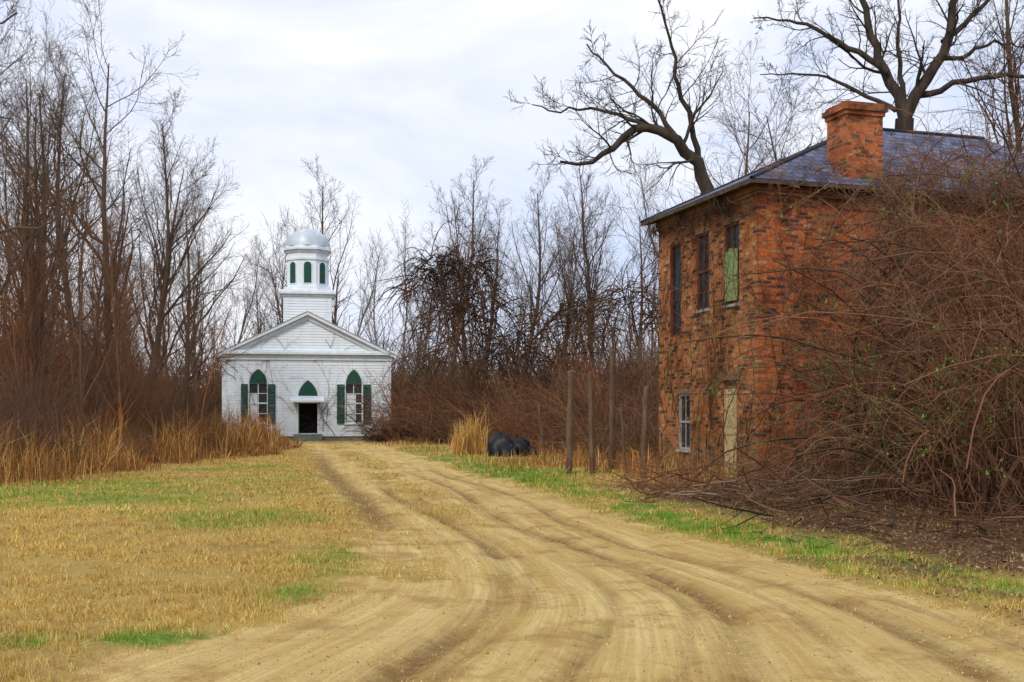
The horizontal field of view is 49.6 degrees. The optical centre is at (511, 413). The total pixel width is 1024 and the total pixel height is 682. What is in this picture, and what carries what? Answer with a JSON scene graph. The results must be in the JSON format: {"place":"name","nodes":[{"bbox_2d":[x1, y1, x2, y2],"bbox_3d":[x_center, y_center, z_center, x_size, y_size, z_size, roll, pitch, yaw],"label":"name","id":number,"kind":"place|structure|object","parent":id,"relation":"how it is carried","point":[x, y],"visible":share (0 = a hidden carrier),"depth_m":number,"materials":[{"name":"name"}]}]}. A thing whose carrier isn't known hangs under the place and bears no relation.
{"place":"outdoors","nodes":[
{"label":"outdoors","id":0,"kind":"place"},
{"bbox_2d":[443,394,507,454],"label":"tall dry grass","id":1,"kind":"structure","parent":0,"point":[469,441],"depth_m":46.81,"materials":[{"name":"beige plant"}]},
{"bbox_2d":[0,441,1023,681],"bbox_3d":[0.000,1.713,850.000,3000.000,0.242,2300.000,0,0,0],"label":"ground","id":2,"kind":"structure","parent":0,"point":[75,568],"depth_m":14.42,"materials":[{"name":"beige plant"}]},
{"bbox_2d":[0,0,78,310],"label":"bare tree","id":3,"kind":"object","parent":2,"relation":"on","point":[10,273],"visible":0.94,"depth_m":33.15,"materials":[{"name":"brown plant"}]},
{"bbox_2d":[0,0,91,276],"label":"bare tree","id":4,"kind":"object","parent":2,"relation":"on","point":[70,191],"visible":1,"depth_m":23.95,"materials":[{"name":"brown plant"}]},
{"bbox_2d":[0,40,117,426],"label":"bare tree","id":5,"kind":"object","parent":2,"relation":"on","point":[35,156],"visible":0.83,"depth_m":38.83,"materials":[{"name":"brown plant"}]},
{"bbox_2d":[0,25,149,384],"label":"bare tree","id":6,"kind":"object","parent":2,"relation":"on","point":[58,176],"visible":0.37,"depth_m":60.48,"materials":[{"name":"brown plant"}]},
{"bbox_2d":[0,0,150,416],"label":"bare tree","id":7,"kind":"object","parent":2,"relation":"on","point":[27,143],"visible":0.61,"depth_m":47.01,"materials":[{"name":"brown plant"}]},
{"bbox_2d":[0,0,162,351],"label":"bare tree","id":8,"kind":"object","parent":2,"relation":"on","point":[59,79],"visible":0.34,"depth_m":58.03,"materials":[{"name":"brown plant"}]},
{"bbox_2d":[0,0,199,425],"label":"bare tree","id":9,"kind":"object","parent":2,"relation":"on","point":[105,161],"visible":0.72,"depth_m":51.73,"materials":[{"name":"brown plant"}]},
{"bbox_2d":[41,151,163,431],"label":"bare tree","id":10,"kind":"object","parent":2,"relation":"on","point":[103,276],"visible":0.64,"depth_m":44.92,"materials":[{"name":"brown plant"}]},
{"bbox_2d":[0,148,243,448],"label":"sapling thicket","id":11,"kind":"object","parent":2,"relation":"on","point":[123,346],"visible":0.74,"depth_m":38.64,"materials":[{"name":"brown plant"}]},
{"bbox_2d":[0,240,253,472],"bbox_3d":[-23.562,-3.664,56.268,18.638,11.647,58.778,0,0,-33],"label":"shrub thicket","id":12,"kind":"object","parent":2,"relation":"on","point":[124,410],"visible":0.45,"depth_m":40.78,"materials":[{"name":"brown plant"}]},
{"bbox_2d":[0,387,315,488],"bbox_3d":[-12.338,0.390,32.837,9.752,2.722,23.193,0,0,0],"label":"tall dry grass","id":13,"kind":"structure","parent":2,"relation":"on","point":[30,473],"depth_m":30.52,"materials":[{"name":"beige plant"}]},
{"bbox_2d":[89,116,242,404],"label":"bare tree","id":14,"kind":"object","parent":2,"relation":"on","point":[155,255],"visible":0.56,"depth_m":66.34,"materials":[{"name":"brown plant"}]},
{"bbox_2d":[87,87,255,417],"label":"bare tree","id":15,"kind":"object","parent":2,"relation":"on","point":[166,282],"visible":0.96,"depth_m":55.32,"materials":[{"name":"brown plant"}]},
{"bbox_2d":[156,201,247,414],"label":"bare tree","id":16,"kind":"object","parent":2,"relation":"on","point":[204,291],"visible":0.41,"depth_m":79.14,"materials":[{"name":"brown plant"}]},
{"bbox_2d":[139,147,272,426],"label":"bare tree","id":17,"kind":"object","parent":2,"relation":"on","point":[189,305],"visible":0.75,"depth_m":61.79,"materials":[{"name":"brown plant"}]},
{"bbox_2d":[230,250,282,341],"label":"bare tree","id":18,"kind":"object","parent":2,"relation":"on","point":[257,314],"visible":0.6,"depth_m":89.24,"materials":[{"name":"brown plant"}]},
{"bbox_2d":[239,223,286,332],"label":"bare tree","id":19,"kind":"object","parent":2,"relation":"on","point":[275,287],"visible":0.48,"depth_m":93.31,"materials":[{"name":"brown plant"}]},
{"bbox_2d":[198,224,411,440],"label":"white church","id":20,"kind":"structure","parent":2,"relation":"on","point":[286,371],"depth_m":69.17,"materials":[{"name":"paint"}]},
{"bbox_2d":[248,384,268,424],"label":"window frame","id":21,"kind":"structure","parent":20,"relation":"in","point":[258,393],"depth_m":68.45,"materials":[{"name":"white wood"}]},
{"bbox_2d":[299,403,299,432],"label":"door leaf","id":22,"kind":"structure","parent":20,"relation":"in","point":[299,403],"depth_m":69.02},
{"bbox_2d":[344,384,362,424],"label":"window frame","id":23,"kind":"structure","parent":20,"relation":"in","point":[345,423],"depth_m":69.49,"materials":[{"name":"white wood"}]},
{"bbox_2d":[259,155,364,325],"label":"bare tree","id":24,"kind":"object","parent":2,"relation":"on","point":[334,319],"visible":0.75,"depth_m":83.52,"materials":[{"name":"brown plant"}]},
{"bbox_2d":[0,290,657,436],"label":"distant underbrush","id":25,"kind":"object","parent":2,"relation":"on","point":[397,375],"visible":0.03,"depth_m":95.84,"materials":[{"name":"brown plant"}]},
{"bbox_2d":[387,221,469,396],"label":"bare tree","id":26,"kind":"object","parent":2,"relation":"on","point":[419,321],"visible":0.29,"depth_m":91.83,"materials":[{"name":"brown plant"}]},
{"bbox_2d":[427,155,517,415],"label":"bare tree","id":27,"kind":"object","parent":2,"relation":"on","point":[473,236],"visible":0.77,"depth_m":80.59,"materials":[{"name":"brown plant"}]},
{"bbox_2d":[357,436,595,484],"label":"weeds","id":28,"kind":"object","parent":2,"relation":"on","point":[477,459],"visible":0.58,"depth_m":38.56,"materials":[{"name":"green plant"}]},
{"bbox_2d":[307,325,658,449],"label":"bramble thicket","id":29,"kind":"object","parent":2,"relation":"on","point":[378,437],"visible":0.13,"depth_m":59.70,"materials":[{"name":"brown plant"}]},
{"bbox_2d":[360,218,544,418],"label":"vine tangle","id":30,"kind":"object","parent":29,"relation":"attached to","point":[441,280],"visible":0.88,"depth_m":64.23,"materials":[{"name":"brown plant"}]},
{"bbox_2d":[437,252,658,405],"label":"vine tangle","id":31,"kind":"object","parent":29,"relation":"attached to","point":[589,311],"visible":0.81,"depth_m":58.30,"materials":[{"name":"brown plant"}]},
{"bbox_2d":[451,195,524,376],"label":"bare tree","id":32,"kind":"object","parent":2,"relation":"on","point":[503,255],"visible":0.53,"depth_m":85.23,"materials":[{"name":"brown plant"}]},
{"bbox_2d":[324,303,658,451],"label":"bramble thicket","id":33,"kind":"object","parent":2,"relation":"on","point":[444,403],"visible":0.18,"depth_m":55.91,"materials":[{"name":"brown plant"}]},
{"bbox_2d":[359,286,658,460],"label":"bramble thicket","id":34,"kind":"object","parent":2,"relation":"on","point":[527,430],"visible":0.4,"depth_m":52.09,"materials":[{"name":"brown plant"}]},
{"bbox_2d":[0,81,1023,417],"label":"distant treeline","id":35,"kind":"object","parent":2,"relation":"on","point":[368,301],"visible":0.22,"depth_m":97.87,"materials":[{"name":"brown plant"}]},
{"bbox_2d":[487,432,538,456],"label":"black tarp heap","id":36,"kind":"object","parent":2,"relation":"on","point":[499,443],"visible":0.77,"depth_m":43.66,"materials":[{"name":"plastic"}]},
{"bbox_2d":[538,403,545,461],"bbox_3d":[0.986,0.837,36.000,0.312,2.332,0.088,0,0,0],"label":"fence post","id":37,"kind":"object","parent":2,"relation":"on","point":[542,437],"visible":0.78,"depth_m":35.97,"materials":[{"name":"brown wood"}]},
{"bbox_2d":[484,166,603,387],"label":"bare tree","id":38,"kind":"object","parent":2,"relation":"on","point":[540,279],"visible":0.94,"depth_m":71.30,"materials":[{"name":"brown plant"}]},
{"bbox_2d":[515,184,620,380],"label":"bare tree","id":39,"kind":"object","parent":2,"relation":"on","point":[574,271],"visible":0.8,"depth_m":71.02,"materials":[{"name":"brown plant"}]},
{"bbox_2d":[566,370,573,473],"bbox_3d":[1.652,0.381,31.499,0.221,3.241,0.193,0,0,15],"label":"fence post","id":40,"kind":"object","parent":2,"relation":"on","point":[569,440],"visible":0.88,"depth_m":31.43,"materials":[{"name":"brown wood"}]},
{"bbox_2d":[588,372,594,473],"bbox_3d":[2.244,0.408,31.302,0.209,3.185,0.168,0,0,15],"label":"fence post","id":41,"kind":"object","parent":2,"relation":"on","point":[591,418],"visible":0.88,"depth_m":31.24,"materials":[{"name":"brown wood"}]},
{"bbox_2d":[542,134,658,371],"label":"bare tree","id":42,"kind":"object","parent":2,"relation":"on","point":[585,235],"visible":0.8,"depth_m":75.93,"materials":[{"name":"brown plant"}]},
{"bbox_2d":[608,350,615,469],"bbox_3d":[2.975,0.048,33.001,0.206,3.907,0.185,0,0,15],"label":"fence post","id":43,"kind":"object","parent":2,"relation":"on","point":[612,388],"visible":0.87,"depth_m":32.93,"materials":[{"name":"brown wood"}]},
{"bbox_2d":[619,408,626,471],"bbox_3d":[3.071,0.916,30.500,0.263,2.172,0.091,0,0,0],"label":"fence post","id":44,"kind":"object","parent":2,"relation":"on","point":[622,433],"visible":0.72,"depth_m":30.47,"materials":[{"name":"brown wood"}]},
{"bbox_2d":[588,158,667,384],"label":"bare tree","id":45,"kind":"object","parent":2,"relation":"on","point":[641,279],"visible":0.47,"depth_m":65.90,"materials":[{"name":"brown plant"}]},
{"bbox_2d":[468,432,801,491],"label":"tall dry grass","id":46,"kind":"structure","parent":2,"relation":"on","point":[598,461],"depth_m":30.58,"materials":[{"name":"beige plant"}]},
{"bbox_2d":[640,386,648,478],"bbox_3d":[3.433,0.643,28.800,0.275,2.721,0.167,0,0,0],"label":"fence post","id":47,"kind":"object","parent":2,"relation":"on","point":[645,398],"visible":0.77,"depth_m":28.74,"materials":[{"name":"brown wood"}]},
{"bbox_2d":[503,0,826,204],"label":"leaning tree","id":48,"kind":"object","parent":2,"relation":"on","point":[667,132],"visible":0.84,"depth_m":35.66,"materials":[{"name":"brown plant"}]},
{"bbox_2d":[659,194,757,483],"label":"wall","id":49,"kind":"structure","parent":2,"relation":"on","point":[748,228],"depth_m":27.73,"materials":[{"name":"brick"}]},
{"bbox_2d":[671,243,680,336],"bbox_3d":[4.399,-3.285,29.573,0.060,2.464,0.674,0,0,-17],"label":"window frame","id":50,"kind":"object","parent":49,"relation":"attached to","point":[672,292],"visible":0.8,"depth_m":29.84,"materials":[{"name":"brown wood"}]},
{"bbox_2d":[679,394,689,449],"bbox_3d":[4.558,0.215,29.056,0.060,1.444,0.694,0,0,-17],"label":"window frame","id":51,"kind":"object","parent":49,"relation":"attached to","point":[681,422],"visible":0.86,"depth_m":29.30,"materials":[{"name":"white wood"}]},
{"bbox_2d":[697,232,708,309],"bbox_3d":[4.867,-3.595,28.053,0.060,1.924,0.694,0,0,-17],"label":"window frame","id":52,"kind":"object","parent":49,"relation":"attached to","point":[698,267],"visible":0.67,"depth_m":28.33,"materials":[{"name":"brown wood"}]},
{"bbox_2d":[674,225,738,446],"bbox_3d":[4.892,-1.800,28.097,0.028,5.400,3.710,0,0,-17],"label":"glass","id":53,"kind":"object","parent":49,"relation":"attached to","point":[677,271],"visible":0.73,"depth_m":28.92,"materials":[{"name":"black glass"}]},
{"bbox_2d":[675,303,739,452],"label":"sills","id":54,"kind":"structure","parent":49,"relation":"attached to","point":[706,310],"depth_m":27.83,"materials":[{"name":"grey stone"}]},
{"bbox_2d":[676,214,740,393],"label":"lintels","id":55,"kind":"object","parent":49,"relation":"attached to","point":[697,231],"visible":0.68,"depth_m":27.11,"materials":[{"name":"brown brick"}]},
{"bbox_2d":[724,388,736,479],"bbox_3d":[5.278,0.510,26.699,0.070,2.220,0.630,0,0,-17],"label":"door","id":56,"kind":"structure","parent":49,"relation":"attached to","point":[730,433],"depth_m":26.71,"materials":[{"name":"brown wood"}]},
{"bbox_2d":[724,380,736,388],"bbox_3d":[5.292,-0.705,26.703,0.080,0.190,0.690,0,0,-17],"label":"door transom","id":57,"kind":"object","parent":49,"relation":"attached to","point":[734,385],"depth_m":26.73,"materials":[{"name":"brown wood"}]},
{"bbox_2d":[725,221,738,303],"bbox_3d":[5.312,-3.590,26.602,0.060,1.934,0.709,0,0,-17],"label":"window frame","id":58,"kind":"object","parent":49,"relation":"attached to","point":[726,235],"visible":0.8,"depth_m":26.88,"materials":[{"name":"brown wood"}]},
{"bbox_2d":[724,248,737,301],"bbox_3d":[5.245,-3.330,26.579,0.018,1.260,0.620,0,0,-17],"label":"board shutter","id":59,"kind":"object","parent":58,"relation":"attached to","point":[731,260],"visible":0.76,"depth_m":26.53,"materials":[{"name":"green wood"}]},
{"bbox_2d":[639,38,817,225],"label":"bare tree","id":60,"kind":"object","parent":2,"relation":"on","point":[745,153],"visible":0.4,"depth_m":46.66,"materials":[{"name":"brown plant"}]},
{"bbox_2d":[623,197,835,473],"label":"house vines","id":61,"kind":"object","parent":2,"relation":"on","point":[711,419],"visible":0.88,"depth_m":27.57,"materials":[{"name":"brown plant"}]},
{"bbox_2d":[639,192,753,260],"bbox_3d":[4.542,-4.622,28.091,0.399,1.358,6.092,0,0,-17],"label":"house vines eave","id":62,"kind":"object","parent":61,"relation":"attached to","point":[710,208],"visible":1,"depth_m":27.71,"materials":[{"name":"brown plant"}]},
{"bbox_2d":[588,433,934,511],"bbox_3d":[4.910,1.014,23.108,7.086,1.378,9.051,0,0,0],"label":"brush pile","id":63,"kind":"object","parent":2,"relation":"on","point":[645,482],"visible":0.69,"depth_m":21.39,"materials":[{"name":"brown wood"}]},
{"bbox_2d":[702,41,822,180],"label":"bare tree","id":64,"kind":"object","parent":2,"relation":"on","point":[768,141],"visible":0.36,"depth_m":51.11,"materials":[{"name":"brown plant"}]},
{"bbox_2d":[661,470,874,505],"bbox_3d":[5.139,1.363,21.454,4.444,0.665,4.591,0,0,8],"label":"brush pile","id":65,"kind":"object","parent":2,"relation":"on","point":[714,494],"visible":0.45,"depth_m":20.70,"materials":[{"name":"brown wood"}]},
{"bbox_2d":[578,482,1023,625],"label":"leaf litter","id":66,"kind":"object","parent":2,"relation":"on","point":[951,550],"visible":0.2,"depth_m":14.85,"materials":[{"name":"brown plant"}]},
{"bbox_2d":[695,166,909,473],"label":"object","id":67,"kind":"object","parent":2,"relation":"on","point":[803,279],"visible":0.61,"depth_m":25.39,"materials":[{"name":"brown plant"}]},
{"bbox_2d":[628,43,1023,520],"bbox_3d":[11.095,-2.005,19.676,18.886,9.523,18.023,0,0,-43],"label":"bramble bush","id":68,"kind":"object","parent":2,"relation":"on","point":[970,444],"visible":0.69,"depth_m":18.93,"materials":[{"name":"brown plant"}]},
{"bbox_2d":[638,49,1023,521],"bbox_3d":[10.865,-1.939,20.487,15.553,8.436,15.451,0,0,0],"label":"bramble bush","id":69,"kind":"object","parent":2,"relation":"on","point":[992,482],"visible":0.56,"depth_m":19.10,"materials":[{"name":"brown plant"}]},
{"bbox_2d":[741,147,1023,439],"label":"vine curtain","id":70,"kind":"object","parent":69,"relation":"hanging from","point":[967,213],"visible":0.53,"depth_m":20.53,"materials":[{"name":"brown plant"}]},
{"bbox_2d":[674,163,1023,469],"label":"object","id":71,"kind":"object","parent":2,"relation":"on","point":[845,295],"visible":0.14,"depth_m":25.50,"materials":[{"name":"brown plant"}]},
{"bbox_2d":[703,201,1007,491],"bbox_3d":[8.581,-1.675,23.393,8.635,6.775,8.546,0,0,0],"label":"bramble bush","id":72,"kind":"object","parent":2,"relation":"on","point":[815,432],"visible":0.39,"depth_m":23.67,"materials":[{"name":"brown plant"}]},
{"bbox_2d":[689,449,1023,544],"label":"brush pile","id":73,"kind":"object","parent":2,"relation":"on","point":[889,505],"visible":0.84,"depth_m":16.25,"materials":[{"name":"brown wood"}]},
{"bbox_2d":[710,515,1023,565],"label":"fallen twigs","id":74,"kind":"object","parent":2,"relation":"on","point":[992,549],"visible":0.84,"depth_m":13.51,"materials":[{"name":"brown wood"}]},
{"bbox_2d":[715,456,1023,549],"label":"brush pile","id":75,"kind":"object","parent":2,"relation":"on","point":[954,501],"visible":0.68,"depth_m":16.29,"materials":[{"name":"brown wood"}]},
{"bbox_2d":[750,0,1023,129],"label":"bare tree","id":76,"kind":"object","parent":2,"relation":"on","point":[897,92],"visible":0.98,"depth_m":40.20,"materials":[{"name":"brown plant"}]},
{"bbox_2d":[758,194,1023,484],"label":"front wall","id":77,"kind":"structure","parent":2,"relation":"on","point":[764,250],"depth_m":25.73,"materials":[{"name":"brick"}]},
{"bbox_2d":[640,178,1022,225],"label":"eave fascia","id":78,"kind":"structure","parent":77,"relation":"attached to","point":[720,194],"depth_m":25.98,"materials":[{"name":"grey wood"}]},
{"bbox_2d":[650,131,1023,222],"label":"roof","id":79,"kind":"structure","parent":77,"relation":"on","point":[804,160],"depth_m":27.93,"materials":[{"name":"stone"}]},
{"bbox_2d":[640,139,826,222],"bbox_3d":[6.353,-6.425,30.058,5.803,2.333,0.100,0,0,15],"label":"hip cap","id":80,"kind":"object","parent":79,"relation":"on","point":[646,219],"visible":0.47,"depth_m":30.20,"materials":[{"name":"metal"}]},
{"bbox_2d":[749,140,826,178],"bbox_3d":[7.258,-6.425,27.114,0.100,2.333,5.803,0,0,41],"label":"hip cap","id":81,"kind":"object","parent":79,"relation":"on","point":[789,159],"visible":0.64,"depth_m":26.27,"materials":[{"name":"metal"}]},
{"bbox_2d":[827,114,882,211],"bbox_3d":[8.203,-5.920,26.558,1.000,2.240,0.800,0,0,-17],"label":"chimney","id":82,"kind":"object","parent":79,"relation":"on","point":[848,147],"visible":0.57,"depth_m":26.20,"materials":[{"name":"brick"}]},
{"bbox_2d":[825,109,884,122],"bbox_3d":[8.203,-7.090,26.558,1.080,0.100,0.880,0,0,-17],"label":"chimney cap","id":83,"kind":"object","parent":82,"relation":"on","point":[857,112],"visible":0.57,"depth_m":26.18,"materials":[{"name":"brick"}]},
{"bbox_2d":[822,103,887,118],"bbox_3d":[8.203,-7.200,26.558,1.180,0.120,0.980,0,0,-17],"label":"chimney cap","id":84,"kind":"object","parent":83,"relation":"on","point":[841,107],"visible":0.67,"depth_m":26.14,"materials":[{"name":"brick"}]},
{"bbox_2d":[825,100,884,111],"bbox_3d":[8.203,-7.300,26.558,1.060,0.080,0.860,0,0,-17],"label":"chimney cap","id":85,"kind":"object","parent":84,"relation":"on","point":[854,102],"visible":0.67,"depth_m":26.19,"materials":[{"name":"brick"}]},
{"bbox_2d":[743,110,1023,240],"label":"roof vines","id":86,"kind":"object","parent":79,"relation":"on","point":[917,160],"visible":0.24,"depth_m":26.33,"materials":[{"name":"brown plant"}]},
{"bbox_2d":[746,49,1023,434],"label":"vine curtain","id":87,"kind":"object","parent":79,"relation":"hanging from","point":[947,240],"visible":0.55,"depth_m":21.52,"materials":[{"name":"brown plant"}]},
{"bbox_2d":[883,128,984,138],"bbox_3d":[11.049,-7.550,29.891,4.000,0.104,0.120,0,0,-17],"label":"ridge cap","id":88,"kind":"object","parent":79,"relation":"on","point":[916,132],"visible":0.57,"depth_m":29.90,"materials":[{"name":"metal"}]},
{"bbox_2d":[655,184,1023,229],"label":"brick corbel","id":89,"kind":"object","parent":77,"relation":"attached to","point":[753,190],"visible":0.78,"depth_m":25.97,"materials":[{"name":"brown brick"}]},
{"bbox_2d":[778,168,1023,389],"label":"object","id":90,"kind":"object","parent":77,"relation":"attached to","point":[915,245],"visible":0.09,"depth_m":26.12,"materials":[{"name":"brown plant"}]},
{"bbox_2d":[918,0,1023,151],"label":"bare tree","id":91,"kind":"object","parent":2,"relation":"on","point":[1005,9],"visible":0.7,"depth_m":44.30,"materials":[{"name":"brown plant"}]},
{"bbox_2d":[0,0,1023,386],"label":"sky","id":92,"kind":"structure","parent":0,"point":[392,99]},
{"bbox_2d":[13,440,1023,681],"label":"dirt road","id":93,"kind":"structure","parent":0,"point":[614,661],"depth_m":9.61,"materials":[{"name":"soil"}]},
{"bbox_2d":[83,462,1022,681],"bbox_3d":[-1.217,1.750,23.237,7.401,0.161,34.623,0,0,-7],"label":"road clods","id":94,"kind":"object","parent":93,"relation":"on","point":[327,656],"visible":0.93,"depth_m":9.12,"materials":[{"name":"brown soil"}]}
]}

